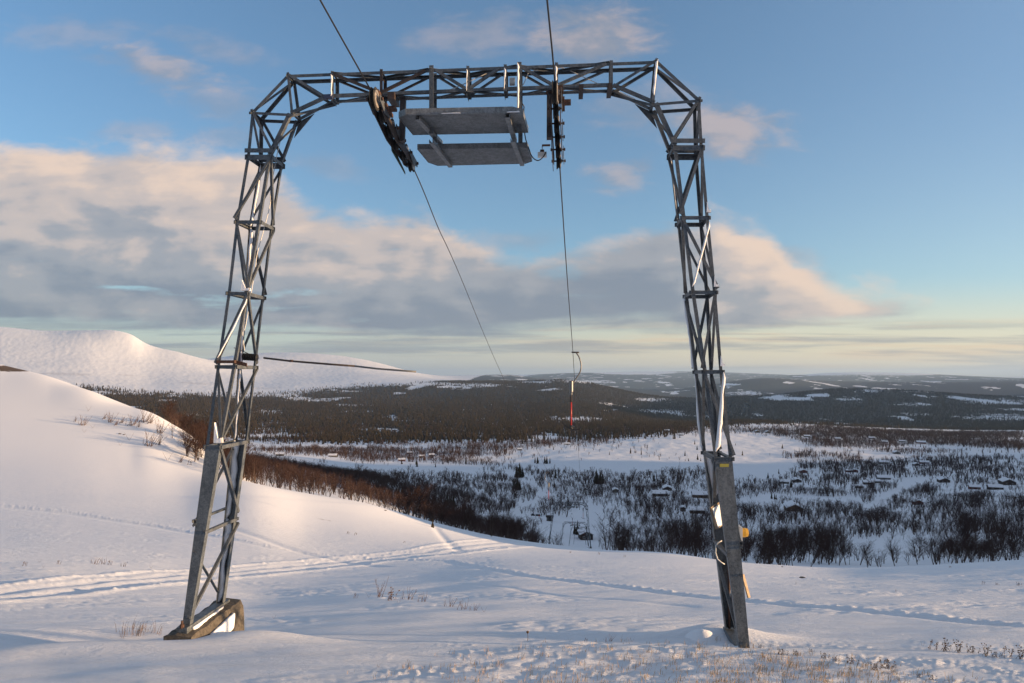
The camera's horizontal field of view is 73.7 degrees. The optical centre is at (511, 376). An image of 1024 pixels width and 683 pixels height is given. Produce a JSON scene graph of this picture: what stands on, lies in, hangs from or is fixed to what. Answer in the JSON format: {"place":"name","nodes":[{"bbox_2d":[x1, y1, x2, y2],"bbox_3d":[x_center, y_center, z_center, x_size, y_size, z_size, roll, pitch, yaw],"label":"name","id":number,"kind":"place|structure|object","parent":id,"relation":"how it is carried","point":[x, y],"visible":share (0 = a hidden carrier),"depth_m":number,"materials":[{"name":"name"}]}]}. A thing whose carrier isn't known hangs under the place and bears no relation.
{"place":"outdoors","nodes":[
{"label":"outdoors","id":0,"kind":"place"},
{"bbox_2d":[0,327,1023,682],"bbox_3d":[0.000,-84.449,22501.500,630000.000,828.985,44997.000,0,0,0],"label":"snow ground","id":1,"kind":"structure","parent":0,"point":[310,571],"depth_m":40.35,"materials":[{"name":"white snow"}]},
{"bbox_2d":[115,616,162,636],"bbox_3d":[-6.239,4.197,11.546,0.774,0.328,0.953,0,0,-36],"label":"grass tuft","id":2,"kind":"object","parent":1,"relation":"on","point":[140,631],"visible":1,"depth_m":11.49,"materials":[{"name":"brown plant"}]},
{"bbox_2d":[143,431,159,446],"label":"willow shrub","id":3,"kind":"object","parent":1,"relation":"on","point":[150,439],"visible":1,"depth_m":94.83,"materials":[{"name":"brown plant"}]},
{"bbox_2d":[157,396,176,420],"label":"birch tree","id":4,"kind":"object","parent":1,"relation":"on","point":[168,409],"visible":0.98,"depth_m":111.56,"materials":[{"name":"brown plant"}]},
{"bbox_2d":[157,400,179,419],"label":"birch tree","id":5,"kind":"object","parent":1,"relation":"on","point":[171,407],"visible":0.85,"depth_m":113.05,"materials":[{"name":"brown plant"}]},
{"bbox_2d":[174,426,197,455],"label":"birch tree","id":6,"kind":"object","parent":1,"relation":"on","point":[185,438],"visible":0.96,"depth_m":95.13,"materials":[{"name":"brown plant"}]},
{"bbox_2d":[179,412,200,430],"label":"birch tree","id":7,"kind":"object","parent":1,"relation":"on","point":[190,424],"visible":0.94,"depth_m":110.59,"materials":[{"name":"brown plant"}]},
{"bbox_2d":[187,440,203,460],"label":"birch tree","id":8,"kind":"object","parent":1,"relation":"on","point":[198,455],"visible":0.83,"depth_m":94.77,"materials":[{"name":"brown plant"}]},
{"bbox_2d":[187,436,205,461],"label":"birch tree","id":9,"kind":"object","parent":1,"relation":"on","point":[194,447],"visible":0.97,"depth_m":93.64,"materials":[{"name":"brown plant"}]},
{"bbox_2d":[193,428,212,450],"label":"birch tree","id":10,"kind":"object","parent":1,"relation":"on","point":[204,438],"visible":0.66,"depth_m":98.38,"materials":[{"name":"brown plant"}]},
{"bbox_2d":[243,450,258,474],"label":"birch tree","id":11,"kind":"object","parent":1,"relation":"on","point":[250,460],"visible":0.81,"depth_m":93.85,"materials":[{"name":"brown plant"}]},
{"bbox_2d":[244,454,268,482],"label":"birch tree","id":12,"kind":"object","parent":1,"relation":"on","point":[253,475],"visible":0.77,"depth_m":93.82,"materials":[{"name":"brown plant"}]},
{"bbox_2d":[249,462,266,483],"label":"birch tree","id":13,"kind":"object","parent":1,"relation":"on","point":[259,469],"visible":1,"depth_m":87.98,"materials":[{"name":"brown plant"}]},
{"bbox_2d":[282,466,308,491],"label":"birch tree","id":14,"kind":"object","parent":1,"relation":"on","point":[304,479],"visible":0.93,"depth_m":114.44,"materials":[{"name":"brown plant"}]},
{"bbox_2d":[307,467,328,493],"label":"birch tree","id":15,"kind":"object","parent":1,"relation":"on","point":[317,473],"visible":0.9,"depth_m":123.16,"materials":[{"name":"brown plant"}]},
{"bbox_2d":[327,470,347,491],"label":"birch tree","id":16,"kind":"object","parent":1,"relation":"on","point":[331,478],"visible":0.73,"depth_m":142.05,"materials":[{"name":"brown plant"}]},
{"bbox_2d":[336,473,362,499],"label":"birch tree","id":17,"kind":"object","parent":1,"relation":"on","point":[347,484],"visible":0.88,"depth_m":117.26,"materials":[{"name":"brown plant"}]},
{"bbox_2d":[394,484,422,514],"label":"birch tree","id":18,"kind":"object","parent":1,"relation":"on","point":[411,496],"visible":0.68,"depth_m":114.86,"materials":[{"name":"brown plant"}]},
{"bbox_2d":[404,493,417,513],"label":"birch tree","id":19,"kind":"object","parent":1,"relation":"on","point":[409,503],"visible":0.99,"depth_m":109.38,"materials":[{"name":"brown plant"}]},
{"bbox_2d":[408,493,427,516],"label":"birch tree","id":20,"kind":"object","parent":1,"relation":"on","point":[415,505],"visible":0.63,"depth_m":114.11,"materials":[{"name":"brown plant"}]},
{"bbox_2d":[410,480,436,515],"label":"birch tree","id":21,"kind":"object","parent":1,"relation":"on","point":[421,498],"visible":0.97,"depth_m":112.02,"materials":[{"name":"brown plant"}]},
{"bbox_2d":[417,495,447,521],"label":"birch tree","id":22,"kind":"object","parent":1,"relation":"on","point":[429,511],"visible":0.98,"depth_m":112.24,"materials":[{"name":"brown plant"}]},
{"bbox_2d":[432,502,448,523],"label":"birch tree","id":23,"kind":"object","parent":1,"relation":"on","point":[441,513],"visible":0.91,"depth_m":118.17,"materials":[{"name":"brown plant"}]},
{"bbox_2d":[163,58,749,647],"bbox_3d":[-0.716,0.074,9.598,8.087,8.860,2.385,0,0,0],"label":"ski lift portal","id":24,"kind":"object","parent":1,"relation":"on","point":[221,612],"visible":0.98,"depth_m":9.58,"materials":[{"name":"metal"}]},
{"bbox_2d":[242,128,286,349],"bbox_3d":[-3.623,-2.015,10.000,0.655,3.266,0.012,0,0,0],"label":"white conduit","id":25,"kind":"object","parent":24,"relation":"attached to","point":[260,242],"visible":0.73,"depth_m":10.00,"materials":[{"name":"grey plastic"}]},
{"bbox_2d":[216,350,415,372],"bbox_3d":[-2.723,-0.234,9.644,2.742,0.356,0.435,0,0,0],"label":"safety gate bar","id":26,"kind":"object","parent":24,"relation":"attached to","point":[247,356],"visible":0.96,"depth_m":9.71,"materials":[{"name":"brown paint"}]},
{"bbox_2d":[319,0,577,527],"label":"haul rope","id":27,"kind":"object","parent":24,"relation":"attached to","point":[414,171],"visible":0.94,"depth_m":11.21,"materials":[{"name":"black"}]},
{"bbox_2d":[522,103,545,160],"bbox_3d":[0.237,-3.507,9.815,0.220,0.668,0.690,0,0,31],"label":"signal cable","id":28,"kind":"object","parent":24,"relation":"hanging from","point":[528,146],"visible":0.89,"depth_m":10.03,"materials":[{"name":"black plastic"}]},
{"bbox_2d":[546,0,583,501],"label":"haul rope","id":29,"kind":"object","parent":24,"relation":"attached to","point":[561,185],"visible":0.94,"depth_m":12.02,"materials":[{"name":"black"}]},
{"bbox_2d":[562,352,581,429],"bbox_3d":[2.189,0.523,25.003,0.727,2.879,0.161,0,0,10],"label":"tbar hanger","id":30,"kind":"object","parent":29,"relation":"hanging from","point":[571,383],"visible":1,"depth_m":24.97,"materials":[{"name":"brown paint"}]},
{"bbox_2d":[522,68,634,98],"bbox_3d":[0.918,-4.122,9.600,1.625,0.449,0.012,0,0,0],"label":"white conduit","id":31,"kind":"object","parent":24,"relation":"attached to","point":[583,77],"visible":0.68,"depth_m":9.60,"materials":[{"name":"grey plastic"}]},
{"bbox_2d":[709,502,721,528],"bbox_3d":[2.810,1.902,9.346,0.247,0.356,0.094,0,0,-40],"label":"timber board","id":32,"kind":"object","parent":24,"relation":"attached to","point":[715,513],"visible":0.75,"depth_m":9.31,"materials":[{"name":"white"}]},
{"bbox_2d":[727,566,730,628],"bbox_3d":[3.075,3.116,9.675,0.036,0.961,0.196,0,0,21],"label":"rusty pipe","id":33,"kind":"object","parent":24,"relation":"on","point":[729,613],"visible":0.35,"depth_m":9.69,"materials":[{"name":"metal"}]},
{"bbox_2d":[738,525,748,545],"bbox_3d":[3.112,2.139,9.197,0.127,0.250,0.180,0,0,4],"label":"warning lamp","id":34,"kind":"object","parent":24,"relation":"attached to","point":[743,532],"visible":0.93,"depth_m":9.14,"materials":[{"name":"yellow plastic"}]},
{"bbox_2d":[743,574,749,597],"bbox_3d":[3.180,2.849,9.285,0.048,0.304,0.120,0,0,-42],"label":"loose lath","id":35,"kind":"object","parent":24,"relation":"attached to","point":[746,588],"visible":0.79,"depth_m":9.27,"materials":[{"name":"brown wood"}]},
{"bbox_2d":[460,509,473,529],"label":"birch tree","id":36,"kind":"object","parent":1,"relation":"on","point":[465,522],"visible":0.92,"depth_m":113.77,"materials":[{"name":"brown plant"}]},
{"bbox_2d":[455,499,480,530],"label":"birch tree","id":37,"kind":"object","parent":1,"relation":"on","point":[468,510],"visible":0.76,"depth_m":116.35,"materials":[{"name":"brown plant"}]},
{"bbox_2d":[459,504,485,530],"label":"birch tree","id":38,"kind":"object","parent":1,"relation":"on","point":[469,514],"visible":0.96,"depth_m":113.21,"materials":[{"name":"brown plant"}]},
{"bbox_2d":[486,500,505,534],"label":"birch tree","id":39,"kind":"object","parent":1,"relation":"on","point":[494,519],"visible":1,"depth_m":104.09,"materials":[{"name":"brown plant"}]},
{"bbox_2d":[500,511,513,537],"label":"birch tree","id":40,"kind":"object","parent":1,"relation":"on","point":[508,522],"visible":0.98,"depth_m":119.42,"materials":[{"name":"brown plant"}]},
{"bbox_2d":[519,512,545,541],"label":"birch tree","id":41,"kind":"object","parent":1,"relation":"on","point":[530,528],"visible":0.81,"depth_m":142.22,"materials":[{"name":"brown plant"}]},
{"bbox_2d":[76,378,1023,498],"bbox_3d":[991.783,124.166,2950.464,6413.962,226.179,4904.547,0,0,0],"label":"spruce forest","id":42,"kind":"object","parent":1,"relation":"on","point":[631,418],"visible":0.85,"depth_m":3010.45,"materials":[{"name":"brown"}]},
{"bbox_2d":[548,502,591,547],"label":"ski lift portal","id":43,"kind":"object","parent":1,"relation":"on","point":[571,507],"visible":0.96,"depth_m":123.15,"materials":[{"name":"metal"}]},
{"bbox_2d":[560,522,588,545],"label":"ski lift portal","id":44,"kind":"object","parent":1,"relation":"on","point":[575,525],"visible":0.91,"depth_m":176.08,"materials":[{"name":"metal"}]},
{"bbox_2d":[577,527,593,539],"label":"lift station hut","id":45,"kind":"object","parent":1,"relation":"on","point":[582,536],"visible":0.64,"depth_m":292.84,"materials":[{"name":"grey"}]},
{"bbox_2d":[160,405,1023,566],"bbox_3d":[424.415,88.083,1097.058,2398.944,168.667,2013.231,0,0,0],"label":"birch thicket","id":46,"kind":"object","parent":1,"relation":"on","point":[380,481],"visible":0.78,"depth_m":461.74,"materials":[{"name":"brown plant"}]},
{"bbox_2d":[588,508,616,549],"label":"birch tree","id":47,"kind":"object","parent":1,"relation":"on","point":[609,531],"visible":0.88,"depth_m":143.07,"materials":[{"name":"brown plant"}]},
{"bbox_2d":[603,513,629,550],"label":"birch tree","id":48,"kind":"object","parent":1,"relation":"on","point":[616,533],"visible":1,"depth_m":135.44,"materials":[{"name":"brown plant"}]},
{"bbox_2d":[610,523,639,550],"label":"birch tree","id":49,"kind":"object","parent":1,"relation":"on","point":[621,547],"visible":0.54,"depth_m":143.37,"materials":[{"name":"brown plant"}]},
{"bbox_2d":[619,522,638,550],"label":"birch tree","id":50,"kind":"object","parent":1,"relation":"on","point":[629,538],"visible":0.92,"depth_m":142.58,"materials":[{"name":"brown plant"}]},
{"bbox_2d":[643,531,659,550],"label":"birch tree","id":51,"kind":"object","parent":1,"relation":"on","point":[649,540],"visible":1,"depth_m":133.03,"materials":[{"name":"brown plant"}]},
{"bbox_2d":[652,490,667,495],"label":"cabin","id":52,"kind":"object","parent":1,"relation":"on","point":[657,492],"visible":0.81,"depth_m":508.80,"materials":[{"name":"grey"}]},
{"bbox_2d":[662,484,672,490],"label":"cabin","id":53,"kind":"object","parent":1,"relation":"on","point":[667,487],"visible":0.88,"depth_m":557.14,"materials":[{"name":"grey"}]},
{"bbox_2d":[674,537,689,552],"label":"birch tree","id":54,"kind":"object","parent":1,"relation":"on","point":[681,544],"visible":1,"depth_m":114.08,"materials":[{"name":"brown plant"}]},
{"bbox_2d":[677,529,690,552],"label":"birch tree","id":55,"kind":"object","parent":1,"relation":"on","point":[684,534],"visible":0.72,"depth_m":116.74,"materials":[{"name":"brown plant"}]},
{"bbox_2d":[675,520,704,554],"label":"birch tree","id":56,"kind":"object","parent":1,"relation":"on","point":[689,533],"visible":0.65,"depth_m":157.53,"materials":[{"name":"brown plant"}]},
{"bbox_2d":[689,505,705,513],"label":"cabin","id":57,"kind":"object","parent":1,"relation":"on","point":[698,507],"visible":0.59,"depth_m":391.39,"materials":[{"name":"grey"}]},
{"bbox_2d":[688,532,707,555],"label":"birch tree","id":58,"kind":"object","parent":1,"relation":"on","point":[699,538],"visible":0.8,"depth_m":130.55,"materials":[{"name":"brown plant"}]},
{"bbox_2d":[691,490,707,497],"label":"cabin","id":59,"kind":"object","parent":1,"relation":"on","point":[698,493],"visible":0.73,"depth_m":497.24,"materials":[{"name":"grey"}]},
{"bbox_2d":[691,506,708,524],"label":"birch tree","id":60,"kind":"object","parent":1,"relation":"on","point":[700,515],"visible":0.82,"depth_m":293.30,"materials":[{"name":"brown plant"}]},
{"bbox_2d":[689,526,711,555],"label":"birch tree","id":61,"kind":"object","parent":1,"relation":"on","point":[697,537],"visible":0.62,"depth_m":151.19,"materials":[{"name":"brown plant"}]},
{"bbox_2d":[746,530,758,552],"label":"birch tree","id":62,"kind":"object","parent":1,"relation":"on","point":[751,539],"visible":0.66,"depth_m":178.85,"materials":[{"name":"brown plant"}]},
{"bbox_2d":[750,526,780,563],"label":"birch tree","id":63,"kind":"object","parent":1,"relation":"on","point":[766,543],"visible":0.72,"depth_m":122.28,"materials":[{"name":"brown plant"}]},
{"bbox_2d":[752,536,779,563],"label":"birch tree","id":64,"kind":"object","parent":1,"relation":"on","point":[766,546],"visible":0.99,"depth_m":112.35,"materials":[{"name":"brown plant"}]},
{"bbox_2d":[754,522,779,539],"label":"birch tree","id":65,"kind":"object","parent":1,"relation":"on","point":[764,531],"visible":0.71,"depth_m":204.36,"materials":[{"name":"brown plant"}]},
{"bbox_2d":[760,533,788,564],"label":"birch tree","id":66,"kind":"object","parent":1,"relation":"on","point":[775,544],"visible":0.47,"depth_m":127.78,"materials":[{"name":"brown plant"}]},
{"bbox_2d":[763,537,791,563],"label":"birch tree","id":67,"kind":"object","parent":1,"relation":"on","point":[776,552],"visible":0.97,"depth_m":118.42,"materials":[{"name":"brown plant"}]},
{"bbox_2d":[771,534,804,564],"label":"birch tree","id":68,"kind":"object","parent":1,"relation":"on","point":[781,553],"visible":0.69,"depth_m":120.68,"materials":[{"name":"brown plant"}]},
{"bbox_2d":[784,535,796,565],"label":"birch tree","id":69,"kind":"object","parent":1,"relation":"on","point":[791,548],"visible":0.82,"depth_m":122.62,"materials":[{"name":"brown plant"}]},
{"bbox_2d":[783,500,802,511],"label":"cabin","id":70,"kind":"object","parent":1,"relation":"on","point":[790,502],"visible":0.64,"depth_m":414.96,"materials":[{"name":"grey"}]},
{"bbox_2d":[791,533,812,562],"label":"birch tree","id":71,"kind":"object","parent":1,"relation":"on","point":[804,549],"visible":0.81,"depth_m":144.87,"materials":[{"name":"brown plant"}]},
{"bbox_2d":[792,522,813,539],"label":"birch tree","id":72,"kind":"object","parent":1,"relation":"on","point":[801,531],"visible":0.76,"depth_m":195.27,"materials":[{"name":"brown plant"}]},
{"bbox_2d":[793,533,816,560],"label":"birch tree","id":73,"kind":"object","parent":1,"relation":"on","point":[801,544],"visible":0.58,"depth_m":153.19,"materials":[{"name":"brown plant"}]},
{"bbox_2d":[795,536,814,560],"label":"birch tree","id":74,"kind":"object","parent":1,"relation":"on","point":[806,550],"visible":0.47,"depth_m":153.30,"materials":[{"name":"brown plant"}]},
{"bbox_2d":[798,539,815,562],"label":"birch tree","id":75,"kind":"object","parent":1,"relation":"on","point":[804,547],"visible":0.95,"depth_m":144.68,"materials":[{"name":"brown plant"}]},
{"bbox_2d":[811,532,837,563],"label":"birch tree","id":76,"kind":"object","parent":1,"relation":"on","point":[827,540],"visible":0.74,"depth_m":141.72,"materials":[{"name":"brown plant"}]},
{"bbox_2d":[813,544,838,564],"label":"birch tree","id":77,"kind":"object","parent":1,"relation":"on","point":[829,547],"visible":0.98,"depth_m":135.78,"materials":[{"name":"brown plant"}]},
{"bbox_2d":[834,539,852,564],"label":"birch tree","id":78,"kind":"object","parent":1,"relation":"on","point":[842,551],"visible":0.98,"depth_m":135.70,"materials":[{"name":"brown plant"}]},
{"bbox_2d":[835,533,852,547],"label":"birch tree","id":79,"kind":"object","parent":1,"relation":"on","point":[843,538],"visible":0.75,"depth_m":178.37,"materials":[{"name":"brown plant"}]},
{"bbox_2d":[850,513,868,529],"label":"birch tree","id":80,"kind":"object","parent":1,"relation":"on","point":[860,524],"visible":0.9,"depth_m":273.46,"materials":[{"name":"brown plant"}]},
{"bbox_2d":[860,542,872,564],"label":"birch tree","id":81,"kind":"object","parent":1,"relation":"on","point":[864,550],"visible":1,"depth_m":129.81,"materials":[{"name":"brown plant"}]},
{"bbox_2d":[876,474,890,479],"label":"cabin","id":82,"kind":"object","parent":1,"relation":"on","point":[884,477],"visible":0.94,"depth_m":687.23,"materials":[{"name":"grey"}]},
{"bbox_2d":[878,657,895,668],"bbox_3d":[4.276,3.261,7.765,0.185,0.132,0.090,0,0,-11],"label":"withered plant","id":83,"kind":"object","parent":1,"relation":"on","point":[886,661],"visible":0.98,"depth_m":7.76,"materials":[{"name":"brown plant"}]},
{"bbox_2d":[884,534,902,565],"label":"birch tree","id":84,"kind":"object","parent":1,"relation":"on","point":[892,550],"visible":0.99,"depth_m":127.13,"materials":[{"name":"brown plant"}]},
{"bbox_2d":[904,538,924,563],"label":"birch tree","id":85,"kind":"object","parent":1,"relation":"on","point":[915,554],"visible":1,"depth_m":131.95,"materials":[{"name":"brown plant"}]},
{"bbox_2d":[908,532,928,547],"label":"birch tree","id":86,"kind":"object","parent":1,"relation":"on","point":[918,538],"visible":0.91,"depth_m":178.13,"materials":[{"name":"brown plant"}]},
{"bbox_2d":[920,534,953,564],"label":"birch tree","id":87,"kind":"object","parent":1,"relation":"on","point":[934,549],"visible":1,"depth_m":125.37,"materials":[{"name":"brown plant"}]},
{"bbox_2d":[936,476,950,482],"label":"cabin","id":88,"kind":"object","parent":1,"relation":"on","point":[942,479],"visible":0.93,"depth_m":631.82,"materials":[{"name":"grey"}]},
{"bbox_2d":[943,535,964,562],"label":"birch tree","id":89,"kind":"object","parent":1,"relation":"on","point":[962,547],"visible":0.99,"depth_m":126.11,"materials":[{"name":"brown plant"}]},
{"bbox_2d":[945,541,962,562],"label":"birch tree","id":90,"kind":"object","parent":1,"relation":"on","point":[954,553],"visible":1,"depth_m":126.41,"materials":[{"name":"brown plant"}]},
{"bbox_2d":[954,520,981,541],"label":"birch tree","id":91,"kind":"object","parent":1,"relation":"on","point":[962,530],"visible":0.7,"depth_m":175.18,"materials":[{"name":"brown plant"}]},
{"bbox_2d":[953,532,983,562],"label":"birch tree","id":92,"kind":"object","parent":1,"relation":"on","point":[969,547],"visible":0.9,"depth_m":135.14,"materials":[{"name":"brown plant"}]},
{"bbox_2d":[958,514,981,532],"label":"birch tree","id":93,"kind":"object","parent":1,"relation":"on","point":[965,524],"visible":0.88,"depth_m":227.89,"materials":[{"name":"brown plant"}]},
{"bbox_2d":[962,528,983,562],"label":"birch tree","id":94,"kind":"object","parent":1,"relation":"on","point":[971,544],"visible":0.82,"depth_m":136.22,"materials":[{"name":"brown plant"}]},
{"bbox_2d":[967,484,981,488],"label":"cabin","id":95,"kind":"object","parent":1,"relation":"on","point":[972,486],"visible":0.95,"depth_m":558.34,"materials":[{"name":"grey"}]},
{"bbox_2d":[972,539,985,561],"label":"birch tree","id":96,"kind":"object","parent":1,"relation":"on","point":[979,548],"visible":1,"depth_m":122.15,"materials":[{"name":"brown plant"}]},
{"bbox_2d":[977,529,996,561],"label":"birch tree","id":97,"kind":"object","parent":1,"relation":"on","point":[986,542],"visible":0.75,"depth_m":139.27,"materials":[{"name":"brown plant"}]},
{"bbox_2d":[979,536,1000,560],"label":"birch tree","id":98,"kind":"object","parent":1,"relation":"on","point":[991,546],"visible":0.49,"depth_m":141.22,"materials":[{"name":"brown plant"}]},
{"bbox_2d":[985,541,1001,560],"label":"birch tree","id":99,"kind":"object","parent":1,"relation":"on","point":[994,550],"visible":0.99,"depth_m":125.58,"materials":[{"name":"brown plant"}]},
{"bbox_2d":[986,483,1003,489],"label":"cabin","id":100,"kind":"object","parent":1,"relation":"on","point":[997,486],"visible":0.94,"depth_m":552.02,"materials":[{"name":"grey"}]},
{"bbox_2d":[990,527,1014,560],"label":"birch tree","id":101,"kind":"object","parent":1,"relation":"on","point":[1003,549],"visible":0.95,"depth_m":128.01,"materials":[{"name":"brown plant"}]},
{"bbox_2d":[997,477,1015,484],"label":"cabin","id":102,"kind":"object","parent":1,"relation":"on","point":[1004,480],"visible":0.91,"depth_m":590.51,"materials":[{"name":"grey"}]},
{"bbox_2d":[1004,528,1020,559],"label":"birch tree","id":103,"kind":"object","parent":1,"relation":"on","point":[1012,541],"visible":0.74,"depth_m":129.31,"materials":[{"name":"brown plant"}]},
{"bbox_2d":[1014,519,1023,541],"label":"birch tree","id":104,"kind":"object","parent":1,"relation":"on","point":[1021,532],"visible":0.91,"depth_m":207.55,"materials":[{"name":"brown plant"}]},
{"bbox_2d":[0,0,1023,376],"label":"sky","id":105,"kind":"structure","parent":0,"point":[864,159],"materials":[{"name":"blue"}]},
{"bbox_2d":[347,637,982,682],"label":"dry grass","id":106,"kind":"structure","parent":0,"point":[852,674],"depth_m":7.51,"materials":[{"name":"plant"}]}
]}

